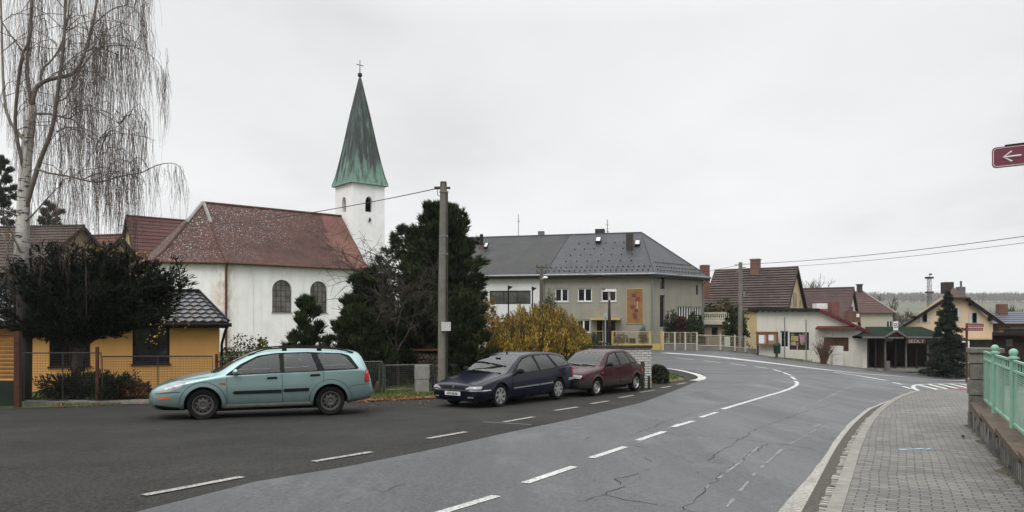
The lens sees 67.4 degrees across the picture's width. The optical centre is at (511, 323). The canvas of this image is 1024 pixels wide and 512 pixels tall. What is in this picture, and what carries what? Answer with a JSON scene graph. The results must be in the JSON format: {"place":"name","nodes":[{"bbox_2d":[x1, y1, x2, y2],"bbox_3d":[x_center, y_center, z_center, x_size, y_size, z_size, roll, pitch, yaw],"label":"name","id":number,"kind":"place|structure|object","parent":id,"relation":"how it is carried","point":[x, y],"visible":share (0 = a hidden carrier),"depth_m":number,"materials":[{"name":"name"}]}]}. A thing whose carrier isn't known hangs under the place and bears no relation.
{"place":"outdoors","nodes":[
{"label":"outdoors","id":0,"kind":"place"},
{"bbox_2d":[0,286,231,391],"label":"house","id":1,"kind":"structure","parent":0,"point":[199,335],"depth_m":27.22,"materials":[{"name":"orange paint"}]},
{"bbox_2d":[47,338,91,367],"bbox_3d":[-14.995,0.809,26.058,1.265,1.403,0.707,0,0,0],"label":"window","id":2,"kind":"structure","parent":1,"relation":"in","point":[54,346],"depth_m":26.04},
{"bbox_2d":[131,328,170,365],"bbox_3d":[-12.727,0.740,27.092,1.243,1.480,0.697,0,0,0],"label":"window","id":3,"kind":"structure","parent":1,"relation":"in","point":[142,346],"depth_m":27.15,"materials":[{"name":"glass"}]},
{"bbox_2d":[0,367,704,511],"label":"road","id":4,"kind":"structure","parent":0,"point":[111,458],"depth_m":13.41,"materials":[{"name":"asphalt"}]},
{"bbox_2d":[149,345,372,419],"bbox_3d":[-5.836,1.336,18.107,4.874,1.577,2.170,0,0,-20],"label":"estate car","id":5,"kind":"object","parent":4,"relation":"on","point":[320,385],"visible":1,"depth_m":17.43,"materials":[{"name":"metal"}]},
{"bbox_2d":[28,372,689,407],"bbox_3d":[-3.158,2.213,25.311,29.193,0.156,5.550,0,0,-38],"label":"dirt edge","id":6,"kind":"object","parent":4,"relation":"on","point":[686,377],"visible":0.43,"depth_m":20.95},
{"bbox_2d":[142,383,683,494],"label":"parking dashes","id":7,"kind":"object","parent":4,"relation":"on","point":[188,486],"visible":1,"depth_m":11.18,"materials":[{"name":"paint"}]},
{"bbox_2d":[433,351,573,406],"bbox_3d":[-0.119,1.504,21.686,2.135,1.394,4.718,0,0,37],"label":"estate car","id":8,"kind":"object","parent":4,"relation":"on","point":[498,379],"visible":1,"depth_m":21.02,"materials":[{"name":"blue paint"}]},
{"bbox_2d":[567,348,642,395],"bbox_3d":[2.741,1.553,25.117,1.998,1.419,3.903,0,0,38],"label":"hatchback car","id":9,"kind":"object","parent":4,"relation":"on","point":[596,371],"visible":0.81,"depth_m":24.75,"materials":[{"name":"red paint"}]},
{"bbox_2d":[825,391,916,511],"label":"kerb","id":10,"kind":"structure","parent":4,"relation":"on","point":[837,499],"depth_m":9.92,"materials":[{"name":"concrete"}]},
{"bbox_2d":[0,350,964,408],"bbox_3d":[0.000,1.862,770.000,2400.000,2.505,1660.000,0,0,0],"label":"ground","id":11,"kind":"structure","parent":0,"point":[27,406],"depth_m":25.12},
{"bbox_2d":[0,154,17,225],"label":"pine","id":12,"kind":"object","parent":11,"relation":"on","point":[9,196],"visible":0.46,"depth_m":69.90,"materials":[{"name":"green plant"}]},
{"bbox_2d":[14,331,21,407],"bbox_3d":[-12.843,1.199,19.963,0.130,1.980,0.130,0,0,0],"label":"gate post","id":13,"kind":"object","parent":11,"relation":"on","point":[17,369],"visible":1,"depth_m":19.90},
{"bbox_2d":[0,332,13,405],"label":"slat gate","id":14,"kind":"structure","parent":13,"relation":"attached to","point":[6,388],"depth_m":20.00,"materials":[{"name":"orange wood"}]},
{"bbox_2d":[31,390,63,399],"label":"pale garden shrub","id":15,"kind":"object","parent":11,"relation":"on","point":[41,397],"visible":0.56,"depth_m":21.53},
{"bbox_2d":[36,199,67,224],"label":"pine","id":16,"kind":"object","parent":11,"relation":"on","point":[49,221],"visible":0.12,"depth_m":73.61,"materials":[{"name":"green plant"}]},
{"bbox_2d":[0,224,108,285],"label":"brown roof house","id":17,"kind":"structure","parent":11,"relation":"on","point":[41,233],"depth_m":49.25,"materials":[{"name":"tile"}]},
{"bbox_2d":[31,364,110,400],"bbox_3d":[-12.255,1.713,21.892,2.553,1.247,1.543,0,0,0],"label":"garden shrub","id":18,"kind":"object","parent":11,"relation":"on","point":[82,389],"visible":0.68,"depth_m":21.56,"materials":[{"name":"plant"}]},
{"bbox_2d":[0,0,194,400],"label":"birch tree","id":19,"kind":"object","parent":11,"relation":"on","point":[27,180],"visible":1,"depth_m":21.93,"materials":[{"name":"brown plant"}]},
{"bbox_2d":[0,238,198,380],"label":"yew tree","id":20,"kind":"object","parent":11,"relation":"on","point":[121,301],"visible":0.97,"depth_m":21.98,"materials":[{"name":"green plant"}]},
{"bbox_2d":[73,368,148,400],"bbox_3d":[-11.359,1.786,21.671,2.140,1.075,1.473,0,0,0],"label":"garden shrub","id":21,"kind":"object","parent":11,"relation":"on","point":[109,387],"visible":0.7,"depth_m":21.46,"materials":[{"name":"plant"}]},
{"bbox_2d":[93,233,137,274],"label":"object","id":22,"kind":"structure","parent":11,"relation":"on","point":[112,238],"depth_m":56.09,"materials":[{"name":"tile"}]},
{"bbox_2d":[116,378,151,399],"bbox_3d":[-10.630,1.906,21.704,0.976,0.737,0.784,0,0,0],"label":"brown garden shrub","id":23,"kind":"object","parent":11,"relation":"on","point":[146,385],"visible":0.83,"depth_m":21.50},
{"bbox_2d":[122,215,185,259],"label":"red roof house","id":24,"kind":"structure","parent":11,"relation":"on","point":[151,240],"depth_m":66.36,"materials":[{"name":"tile"}]},
{"bbox_2d":[23,347,307,404],"bbox_3d":[-9.696,1.456,21.571,7.658,1.599,0.413,0,0,-8],"label":"wire fence","id":25,"kind":"object","parent":11,"relation":"on","point":[74,401],"visible":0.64,"depth_m":21.32,"materials":[{"name":"metal"}]},
{"bbox_2d":[223,333,287,369],"bbox_3d":[-10.428,1.367,30.013,3.705,1.987,1.127,0,0,0],"label":"dry hedge","id":26,"kind":"object","parent":11,"relation":"on","point":[240,352],"visible":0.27,"depth_m":29.91,"materials":[{"name":"brown plant"}]},
{"bbox_2d":[131,64,388,351],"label":"church","id":27,"kind":"structure","parent":11,"relation":"on","point":[254,279],"depth_m":55.43,"materials":[{"name":"white paint"}]},
{"bbox_2d":[272,280,292,312],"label":"window","id":28,"kind":"structure","parent":27,"relation":"in","point":[281,291],"depth_m":54.48,"materials":[{"name":"grey glass"}]},
{"bbox_2d":[310,281,325,312],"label":"window","id":29,"kind":"structure","parent":27,"relation":"in","point":[317,288],"depth_m":56.34,"materials":[{"name":"grey glass"}]},
{"bbox_2d":[253,334,272,368],"bbox_3d":[-9.193,1.377,28.515,0.875,1.950,0.726,0,0,0],"label":"yellowing shrub","id":30,"kind":"object","parent":11,"relation":"on","point":[258,361],"visible":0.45,"depth_m":28.38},
{"bbox_2d":[280,293,336,366],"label":"pine tree","id":31,"kind":"object","parent":11,"relation":"on","point":[305,333],"visible":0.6,"depth_m":26.84,"materials":[{"name":"green plant"}]},
{"bbox_2d":[325,302,400,387],"bbox_3d":[-5.342,0.822,26.856,2.908,3.202,2.549,0,0,0],"label":"pine tree","id":32,"kind":"object","parent":11,"relation":"on","point":[347,339],"visible":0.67,"depth_m":26.67,"materials":[{"name":"green plant"}]},
{"bbox_2d":[52,379,681,407],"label":"fallen leaves","id":33,"kind":"object","parent":11,"relation":"on","point":[406,397],"visible":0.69,"depth_m":22.32,"materials":[{"name":"brown plant"}]},
{"bbox_2d":[330,263,418,386],"bbox_3d":[-5.201,0.138,28.100,3.206,4.732,3.169,0,0,41],"label":"pine tree","id":34,"kind":"object","parent":11,"relation":"on","point":[356,281],"visible":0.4,"depth_m":27.60,"materials":[{"name":"green plant"}]},
{"bbox_2d":[304,221,487,342],"bbox_3d":[-4.320,-0.858,29.660,7.442,6.523,4.326,0,0,0],"label":"bare tree","id":35,"kind":"object","parent":11,"relation":"on","point":[356,260],"visible":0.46,"depth_m":29.31,"materials":[{"name":"plant"}]},
{"bbox_2d":[333,246,459,386],"bbox_3d":[-3.755,-0.202,27.963,4.799,5.196,4.566,0,0,-41],"label":"bare tree","id":36,"kind":"object","parent":11,"relation":"on","point":[423,292],"visible":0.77,"depth_m":27.52,"materials":[{"name":"plant"}]},
{"bbox_2d":[371,223,430,376],"bbox_3d":[-4.515,-0.908,33.009,4.141,6.951,4.697,0,0,0],"label":"spruce tree","id":37,"kind":"object","parent":11,"relation":"on","point":[395,238],"visible":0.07,"depth_m":32.63,"materials":[{"name":"green plant"}]},
{"bbox_2d":[364,361,470,394],"bbox_3d":[-1.402,1.791,26.296,8.653,1.148,0.332,0,0,-27],"label":"wire fence","id":38,"kind":"object","parent":11,"relation":"on","point":[377,386],"visible":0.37,"depth_m":25.03,"materials":[{"name":"grey metal"}]},
{"bbox_2d":[414,365,429,391],"bbox_3d":[-2.982,1.828,25.376,0.470,0.890,0.340,0,0,-14],"label":"concrete cabinet","id":39,"kind":"object","parent":11,"relation":"on","point":[421,375],"visible":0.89,"depth_m":25.22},
{"bbox_2d":[393,265,453,379],"bbox_3d":[-3.568,0.064,29.630,2.942,4.672,2.474,0,0,-42],"label":"pine tree","id":40,"kind":"object","parent":11,"relation":"on","point":[412,338],"visible":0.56,"depth_m":29.18,"materials":[{"name":"green plant"}]},
{"bbox_2d":[393,199,491,373],"bbox_3d":[-2.757,-1.328,30.911,4.504,7.531,4.732,0,0,0],"label":"pine tree","id":41,"kind":"object","parent":11,"relation":"on","point":[461,248],"visible":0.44,"depth_m":30.27,"materials":[{"name":"green plant"}]},
{"bbox_2d":[434,181,450,381],"bbox_3d":[-2.255,-1.066,24.953,0.549,7.071,0.365,0,0,0],"label":"utility pole","id":42,"kind":"object","parent":11,"relation":"on","point":[444,326],"visible":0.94,"depth_m":24.90,"materials":[{"name":"concrete"}]},
{"bbox_2d":[120,189,434,226],"bbox_3d":[-14.467,-5.523,38.500,0.029,2.244,36.373,0,0,-42],"label":"power cable","id":43,"kind":"object","parent":42,"relation":"attached to","point":[305,213],"visible":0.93,"depth_m":31.53,"materials":[{"name":"metal"}]},
{"bbox_2d":[433,289,499,376],"bbox_3d":[-1.552,0.586,26.572,2.406,3.603,2.420,0,0,0],"label":"pine tree","id":44,"kind":"object","parent":11,"relation":"on","point":[467,311],"visible":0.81,"depth_m":26.16,"materials":[{"name":"green plant"}]},
{"bbox_2d":[473,293,508,358],"bbox_3d":[-0.723,0.600,28.803,1.823,3.512,1.695,0,0,0],"label":"garden bush","id":45,"kind":"object","parent":11,"relation":"on","point":[494,323],"visible":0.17,"depth_m":28.65,"materials":[{"name":"orange plant"}]},
{"bbox_2d":[57,356,964,405],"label":"grass","id":46,"kind":"structure","parent":11,"relation":"on","point":[421,393],"depth_m":24.89,"materials":[{"name":"plant"}]},
{"bbox_2d":[389,349,437,383],"bbox_3d":[-3.673,1.627,29.100,2.200,1.306,0.900,0,0,0],"label":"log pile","id":47,"kind":"object","parent":46,"relation":"on","point":[427,356],"visible":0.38,"depth_m":28.80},
{"bbox_2d":[485,302,593,356],"bbox_3d":[1.013,0.625,28.293,4.368,2.959,3.303,0,0,0],"label":"weeping bush","id":48,"kind":"object","parent":11,"relation":"on","point":[548,330],"visible":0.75,"depth_m":27.62,"materials":[{"name":"yellow plant"}]},
{"bbox_2d":[536,264,547,315],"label":"utility pole","id":49,"kind":"object","parent":11,"relation":"on","point":[541,267],"visible":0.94,"depth_m":51.40,"materials":[{"name":"concrete"}]},
{"bbox_2d":[539,288,557,308],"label":"dark topped shrub","id":50,"kind":"object","parent":11,"relation":"on","point":[547,300],"visible":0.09,"depth_m":49.98,"materials":[{"name":"green plant"}]},
{"bbox_2d":[555,339,640,388],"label":"creeping juniper","id":51,"kind":"object","parent":11,"relation":"on","point":[571,353],"visible":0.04,"depth_m":27.37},
{"bbox_2d":[603,290,616,344],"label":"street lamp","id":52,"kind":"object","parent":11,"relation":"on","point":[609,321],"visible":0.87,"depth_m":52.91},
{"bbox_2d":[588,345,652,388],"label":"brick wall","id":53,"kind":"structure","parent":11,"relation":"on","point":[641,355],"depth_m":27.08,"materials":[{"name":"brick"}]},
{"bbox_2d":[614,332,630,343],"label":"flower shrub","id":54,"kind":"object","parent":11,"relation":"on","point":[617,338],"visible":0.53,"depth_m":55.65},
{"bbox_2d":[611,331,662,349],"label":"fence","id":55,"kind":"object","parent":11,"relation":"on","point":[658,346],"depth_m":53.98,"materials":[{"name":"metal"}]},
{"bbox_2d":[652,364,669,383],"bbox_3d":[5.618,1.951,29.490,0.896,0.816,0.897,0,0,0],"label":"clipped bush","id":56,"kind":"object","parent":11,"relation":"on","point":[660,373],"visible":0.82,"depth_m":29.28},
{"bbox_2d":[662,309,678,342],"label":"tall thuja","id":57,"kind":"object","parent":11,"relation":"on","point":[670,326],"visible":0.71,"depth_m":55.65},
{"bbox_2d":[670,314,691,342],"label":"red shrub","id":58,"kind":"object","parent":11,"relation":"on","point":[680,322],"visible":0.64,"depth_m":55.36,"materials":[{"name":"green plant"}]},
{"bbox_2d":[684,311,705,344],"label":"round shrub","id":59,"kind":"object","parent":11,"relation":"on","point":[694,324],"visible":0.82,"depth_m":54.87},
{"bbox_2d":[663,332,756,353],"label":"street fence","id":60,"kind":"object","parent":11,"relation":"on","point":[689,346],"visible":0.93,"depth_m":52.81,"materials":[{"name":"metal"}]},
{"bbox_2d":[704,312,730,345],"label":"terrace garage","id":61,"kind":"structure","parent":11,"relation":"on","point":[711,327],"depth_m":63.00,"materials":[{"name":"paint"}]},
{"bbox_2d":[704,298,752,347],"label":"ivy bank","id":62,"kind":"structure","parent":11,"relation":"on","point":[710,307],"depth_m":65.73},
{"bbox_2d":[721,304,750,346],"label":"dark hedge","id":63,"kind":"object","parent":11,"relation":"on","point":[732,328],"visible":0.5,"depth_m":59.80,"materials":[{"name":"green plant"}]},
{"bbox_2d":[735,262,745,346],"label":"utility pole","id":64,"kind":"object","parent":11,"relation":"on","point":[741,294],"visible":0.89,"depth_m":52.48,"materials":[{"name":"concrete"}]},
{"bbox_2d":[745,243,1019,268],"bbox_3d":[19.325,-3.553,41.300,0.020,0.366,23.766,0,0,-18],"label":"power cable","id":65,"kind":"object","parent":64,"relation":"attached to","point":[889,258],"visible":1,"depth_m":39.59,"materials":[{"name":"metal"}]},
{"bbox_2d":[755,236,1023,263],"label":"power cable","id":66,"kind":"object","parent":64,"relation":"attached to","point":[895,252],"visible":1,"depth_m":39.34,"materials":[{"name":"metal"}]},
{"bbox_2d":[756,332,777,356],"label":"notice board","id":67,"kind":"object","parent":11,"relation":"on","point":[767,338],"visible":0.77,"depth_m":49.28,"materials":[{"name":"brown wood"}]},
{"bbox_2d":[749,287,860,347],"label":"white gable house","id":68,"kind":"structure","parent":11,"relation":"on","point":[845,297],"depth_m":88.83,"materials":[{"name":"tile"}]},
{"bbox_2d":[748,302,870,367],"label":"old depot","id":69,"kind":"structure","parent":11,"relation":"on","point":[843,332],"depth_m":48.27,"materials":[{"name":"paint"}]},
{"bbox_2d":[781,331,787,347],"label":"window","id":70,"kind":"structure","parent":69,"relation":"in","point":[782,332],"depth_m":49.14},
{"bbox_2d":[790,332,808,349],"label":"poster window","id":71,"kind":"structure","parent":69,"relation":"in","point":[797,339],"depth_m":48.70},
{"bbox_2d":[824,337,848,350],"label":"window","id":72,"kind":"structure","parent":69,"relation":"in","point":[842,341],"depth_m":47.36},
{"bbox_2d":[810,331,837,363],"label":"dry vine shrub","id":73,"kind":"object","parent":11,"relation":"on","point":[824,354],"visible":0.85,"depth_m":45.52,"materials":[{"name":"brown plant"}]},
{"bbox_2d":[830,346,842,364],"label":"utility cabinet","id":74,"kind":"object","parent":11,"relation":"on","point":[838,354],"visible":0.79,"depth_m":46.27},
{"bbox_2d":[855,284,897,326],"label":"hipped bungalow","id":75,"kind":"object","parent":11,"relation":"on","point":[875,312],"visible":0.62,"depth_m":100.00,"materials":[{"name":"tile"}]},
{"bbox_2d":[886,295,911,324],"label":"tree","id":76,"kind":"object","parent":11,"relation":"on","point":[894,314],"visible":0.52,"depth_m":109.29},
{"bbox_2d":[852,321,958,371],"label":"bus shelter","id":77,"kind":"object","parent":11,"relation":"on","point":[902,349],"visible":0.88,"depth_m":46.53,"materials":[{"name":"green wood"}]},
{"bbox_2d":[925,274,933,306],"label":"lattice mast","id":78,"kind":"object","parent":11,"relation":"on","point":[927,292],"visible":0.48,"depth_m":119.78,"materials":[{"name":"metal"}]},
{"bbox_2d":[918,291,969,378],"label":"spruce tree","id":79,"kind":"object","parent":11,"relation":"on","point":[946,365],"visible":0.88,"depth_m":42.80,"materials":[{"name":"green plant"}]},
{"bbox_2d":[899,281,1010,355],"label":"gable house","id":80,"kind":"structure","parent":11,"relation":"on","point":[969,310],"depth_m":60.00,"materials":[{"name":"paint"}]},
{"bbox_2d":[893,306,1022,326],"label":"field thicket","id":81,"kind":"object","parent":11,"relation":"on","point":[902,317],"visible":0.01,"depth_m":219.43,"materials":[{"name":"plant"}]},
{"bbox_2d":[970,402,1023,484],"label":"stone wall","id":82,"kind":"structure","parent":11,"relation":"on","point":[1000,438],"depth_m":10.73,"materials":[{"name":"stone"}]},
{"bbox_2d":[983,345,1023,434],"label":"green railing","id":83,"kind":"object","parent":82,"relation":"on","point":[993,357],"visible":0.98,"depth_m":11.58,"materials":[{"name":"metal"}]},
{"bbox_2d":[982,304,1023,331],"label":"barn","id":84,"kind":"structure","parent":11,"relation":"on","point":[1010,319],"depth_m":71.80,"materials":[{"name":"brick"}]},
{"bbox_2d":[992,328,1023,385],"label":"dark shed","id":85,"kind":"structure","parent":11,"relation":"on","point":[1007,339],"depth_m":30.00,"materials":[{"name":"wood"}]},
{"bbox_2d":[0,0,1023,301],"label":"sky","id":86,"kind":"structure","parent":0,"point":[723,133],"materials":[{"name":"white"}]},
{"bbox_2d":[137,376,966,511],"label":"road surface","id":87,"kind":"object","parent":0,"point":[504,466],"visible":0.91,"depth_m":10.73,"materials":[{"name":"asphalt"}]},
{"bbox_2d":[436,412,718,511],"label":"dashes","id":88,"kind":"object","parent":87,"relation":"on","point":[460,506],"visible":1,"depth_m":10.06,"materials":[{"name":"white paint"}]},
{"bbox_2d":[350,396,824,511],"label":"road cracks","id":89,"kind":"object","parent":87,"relation":"on","point":[691,461],"visible":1,"depth_m":10.54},
{"bbox_2d":[493,385,878,506],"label":"road seams","id":90,"kind":"object","parent":87,"relation":"on","point":[746,482],"visible":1,"depth_m":12.15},
{"bbox_2d":[721,381,798,408],"bbox_3d":[8.430,2.220,24.780,0.531,0.136,12.743,0,0,28],"label":"line","id":91,"kind":"object","parent":87,"relation":"on","point":[796,384],"visible":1,"depth_m":23.40,"materials":[{"name":"white paint"}]},
{"bbox_2d":[779,401,887,511],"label":"edge line","id":92,"kind":"object","parent":87,"relation":"on","point":[797,500],"visible":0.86,"depth_m":9.41,"materials":[{"name":"paint"}]},
{"bbox_2d":[802,403,884,511],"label":"gutter","id":93,"kind":"object","parent":87,"relation":"on","point":[818,493],"visible":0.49,"depth_m":10.37,"materials":[{"name":"concrete"}]},
{"bbox_2d":[819,410,875,511],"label":"cobble channel","id":94,"kind":"object","parent":87,"relation":"on","point":[824,503],"visible":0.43,"depth_m":9.74,"materials":[{"name":"stone"}]},
{"bbox_2d":[450,214,711,346],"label":"corner house","id":95,"kind":"structure","parent":0,"point":[639,298],"depth_m":59.02,"materials":[{"name":"grey paint"}]},
{"bbox_2d":[490,290,530,303],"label":"window","id":96,"kind":"structure","parent":95,"relation":"in","point":[515,297],"depth_m":59.44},
{"bbox_2d":[555,289,567,301],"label":"window","id":97,"kind":"structure","parent":95,"relation":"in","point":[562,294],"depth_m":58.57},
{"bbox_2d":[577,320,590,332],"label":"window","id":98,"kind":"structure","parent":95,"relation":"in","point":[585,324],"depth_m":58.17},
{"bbox_2d":[578,288,592,301],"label":"window","id":99,"kind":"structure","parent":95,"relation":"in","point":[584,294],"depth_m":58.17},
{"bbox_2d":[597,320,615,345],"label":"door","id":100,"kind":"structure","parent":95,"relation":"in","point":[599,322],"depth_m":57.89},
{"bbox_2d":[601,288,616,301],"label":"window","id":101,"kind":"structure","parent":95,"relation":"in","point":[604,295],"depth_m":57.79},
{"bbox_2d":[660,295,663,326],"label":"window","id":102,"kind":"structure","parent":95,"relation":"in","point":[661,296],"depth_m":58.15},
{"bbox_2d":[678,306,689,318],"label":"window","id":103,"kind":"structure","parent":95,"relation":"in","point":[682,310],"depth_m":60.11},
{"bbox_2d":[395,300,1023,315],"bbox_3d":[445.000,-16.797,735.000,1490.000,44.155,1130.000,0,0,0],"label":"hills","id":104,"kind":"structure","parent":0,"point":[912,307],"depth_m":823.69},
{"bbox_2d":[868,291,1023,303],"bbox_3d":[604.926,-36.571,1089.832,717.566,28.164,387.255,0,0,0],"label":"woodland","id":105,"kind":"object","parent":104,"relation":"on","point":[1006,297],"visible":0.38,"depth_m":937.70,"materials":[{"name":"plant"}]},
{"bbox_2d":[700,258,807,346],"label":"tiled house","id":106,"kind":"structure","parent":0,"point":[776,287],"depth_m":74.10,"materials":[{"name":"red tile"}]},
{"bbox_2d":[567,350,1022,402],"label":"road","id":107,"kind":"structure","parent":0,"point":[724,372],"depth_m":37.73,"materials":[{"name":"asphalt"}]},
{"bbox_2d":[667,368,705,380],"bbox_3d":[7.692,2.231,33.997,1.195,0.112,6.930,0,0,0],"label":"island line","id":108,"kind":"object","parent":107,"relation":"on","point":[700,377],"visible":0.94,"depth_m":33.23,"materials":[{"name":"white paint"}]},
{"bbox_2d":[668,353,964,380],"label":"edge line","id":109,"kind":"object","parent":107,"relation":"on","point":[794,365],"visible":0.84,"depth_m":40.61,"materials":[{"name":"paint"}]},
{"bbox_2d":[911,383,966,390],"bbox_3d":[16.579,2.413,29.039,2.337,0.308,9.773,0,0,32],"label":"hatched marking","id":110,"kind":"object","parent":107,"relation":"on","point":[913,387],"visible":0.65,"depth_m":27.89,"materials":[{"name":"white paint"}]},
{"bbox_2d":[962,323,983,382],"bbox_3d":[22.807,1.475,38.003,0.965,2.950,0.214,0,0,0],"label":"direction sign","id":111,"kind":"object","parent":107,"relation":"on","point":[966,329],"visible":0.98,"depth_m":37.95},
{"bbox_2d":[844,311,860,321],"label":"brick shed","id":112,"kind":"structure","parent":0,"point":[852,316],"depth_m":79.50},
{"bbox_2d":[842,389,1023,511],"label":"sidewalk","id":113,"kind":"structure","parent":0,"point":[952,469],"depth_m":10.04,"materials":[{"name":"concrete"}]},
{"bbox_2d":[966,347,1004,426],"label":"stone pillar","id":114,"kind":"structure","parent":113,"relation":"on","point":[975,386],"depth_m":14.42,"materials":[{"name":"stone"}]},
{"bbox_2d":[963,425,1023,489],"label":"mossy edge","id":115,"kind":"object","parent":113,"relation":"on","point":[1004,469],"visible":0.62,"depth_m":10.18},
{"bbox_2d":[992,143,1023,167],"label":"street sign","id":116,"kind":"object","parent":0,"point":[1009,155],"visible":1,"depth_m":6.91,"materials":[{"name":"metal"}]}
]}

